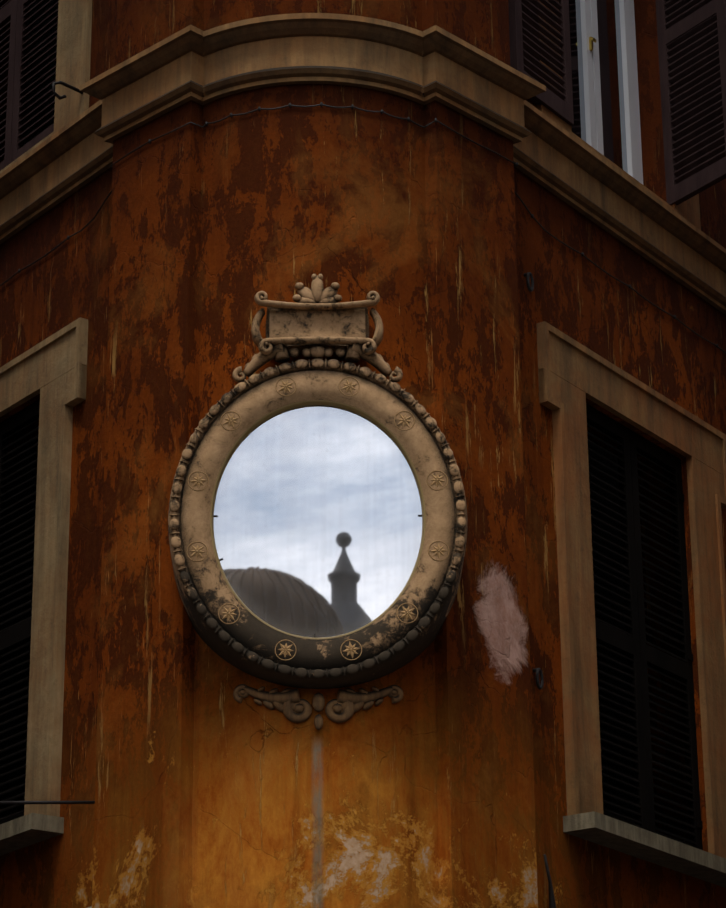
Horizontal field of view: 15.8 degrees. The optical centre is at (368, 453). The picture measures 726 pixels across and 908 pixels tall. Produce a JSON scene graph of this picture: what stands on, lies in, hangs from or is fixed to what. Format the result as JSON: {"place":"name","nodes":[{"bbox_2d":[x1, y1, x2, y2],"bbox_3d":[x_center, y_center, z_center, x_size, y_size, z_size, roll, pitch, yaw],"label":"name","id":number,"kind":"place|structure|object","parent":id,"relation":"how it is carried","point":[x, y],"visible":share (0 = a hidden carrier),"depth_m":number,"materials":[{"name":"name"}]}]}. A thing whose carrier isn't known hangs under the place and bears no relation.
{"place":"outdoors","nodes":[
{"label":"outdoors","id":0,"kind":"place"},
{"bbox_2d":[0,0,725,907],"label":"lens vignette filter","id":1,"kind":"object","parent":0,"point":[28,28],"visible":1,"depth_m":0.60,"materials":[{"name":"black"}]},
{"bbox_2d":[0,104,725,353],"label":"cable","id":2,"kind":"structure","parent":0,"point":[111,166],"depth_m":12.76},
{"label":"ground","id":3,"kind":"structure","parent":0,"visible":0},
{"bbox_2d":[0,0,116,907],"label":"wall","id":4,"kind":"structure","parent":3,"relation":"on","point":[63,285],"depth_m":12.74,"materials":[{"name":"paint"}]},
{"bbox_2d":[0,0,91,816],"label":"window surround","id":5,"kind":"object","parent":4,"relation":"attached to","point":[51,370],"depth_m":12.82,"materials":[{"name":"beige stone"}]},
{"bbox_2d":[0,24,57,821],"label":"shutters","id":6,"kind":"object","parent":5,"relation":"attached to","point":[16,637],"depth_m":13.16,"materials":[{"name":"black wood"}]},
{"bbox_2d":[8,813,63,849],"bbox_3d":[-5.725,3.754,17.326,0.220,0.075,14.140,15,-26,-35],"label":"window sill","id":7,"kind":"structure","parent":5,"relation":"attached to","point":[29,829],"depth_m":12.09,"materials":[{"name":"beige stone"}]},
{"bbox_2d":[0,13,725,314],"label":"string course","id":8,"kind":"object","parent":4,"relation":"attached to","point":[202,67],"depth_m":12.75,"materials":[{"name":"stone"}]},
{"bbox_2d":[92,0,537,907],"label":"corner bay","id":9,"kind":"object","parent":3,"relation":"on","point":[210,792],"depth_m":11.96,"materials":[{"name":"paint"}]},
{"bbox_2d":[168,361,466,688],"bbox_3d":[-0.228,0.373,11.703,1.310,1.500,0.616,0,-21,-1],"label":"round frame","id":10,"kind":"object","parent":9,"relation":"attached to","point":[262,400],"depth_m":11.41,"materials":[{"name":"stone"}]},
{"bbox_2d":[214,405,421,637],"bbox_3d":[-0.224,0.289,11.481,0.941,1.112,0.001,0,-21,-1],"label":"mirror","id":11,"kind":"object","parent":10,"relation":"attached to","point":[318,522],"depth_m":11.48,"materials":[{"name":"white"}]},
{"bbox_2d":[233,274,402,382],"bbox_3d":[-0.231,-0.555,11.780,0.759,0.511,0.214,0,-21,-1],"label":"ornamental crest","id":12,"kind":"object","parent":10,"relation":"attached to","point":[317,320],"depth_m":11.75,"materials":[{"name":"stone"}]},
{"bbox_2d":[169,358,466,678],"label":"eggs","id":13,"kind":"object","parent":10,"relation":"attached to","point":[411,635],"depth_m":11.40,"materials":[{"name":"stone"}]},
{"bbox_2d":[186,377,449,660],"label":"rosette ornaments","id":14,"kind":"object","parent":10,"relation":"attached to","point":[406,420],"depth_m":11.39,"materials":[{"name":"brown stone"}]},
{"bbox_2d":[233,684,402,729],"bbox_3d":[-0.218,1.091,11.274,0.738,0.227,0.134,0,-21,-1],"label":"scroll ornament","id":15,"kind":"object","parent":9,"relation":"attached to","point":[342,707],"depth_m":11.24,"materials":[{"name":"stone"}]},
{"bbox_2d":[2,81,717,907],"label":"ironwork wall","id":16,"kind":"structure","parent":9,"relation":"attached to","point":[538,671],"depth_m":12.17,"materials":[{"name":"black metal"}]},
{"bbox_2d":[514,0,725,907],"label":"wall","id":17,"kind":"structure","parent":3,"relation":"on","point":[579,298],"depth_m":13.47,"materials":[{"name":"paint"}]},
{"bbox_2d":[536,0,725,854],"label":"window surround","id":18,"kind":"object","parent":17,"relation":"attached to","point":[573,374],"depth_m":13.27,"materials":[{"name":"beige stone"}]},
{"bbox_2d":[569,0,642,183],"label":"casement","id":19,"kind":"object","parent":18,"relation":"in","point":[612,88],"depth_m":14.64,"materials":[{"name":"white wood"}]},
{"bbox_2d":[589,37,595,50],"bbox_3d":[1.239,-2.269,14.509,0.042,0.080,0.035,0,-21,-1],"label":"window handle","id":20,"kind":"object","parent":19,"relation":"attached to","point":[592,40],"depth_m":14.50,"materials":[{"name":"gold metal"}]},
{"bbox_2d":[508,0,725,204],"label":"open shutter","id":21,"kind":"object","parent":18,"relation":"attached to","point":[694,141],"depth_m":14.45,"materials":[{"name":"brown wood"}]},
{"bbox_2d":[563,811,714,880],"bbox_3d":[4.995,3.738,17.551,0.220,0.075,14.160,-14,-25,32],"label":"window sill","id":22,"kind":"structure","parent":18,"relation":"attached to","point":[624,837],"depth_m":12.45,"materials":[{"name":"beige stone"}]},
{"bbox_2d":[586,403,702,849],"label":"shutters","id":23,"kind":"object","parent":18,"relation":"attached to","point":[636,651],"depth_m":13.32,"materials":[{"name":"black wood"}]}
]}

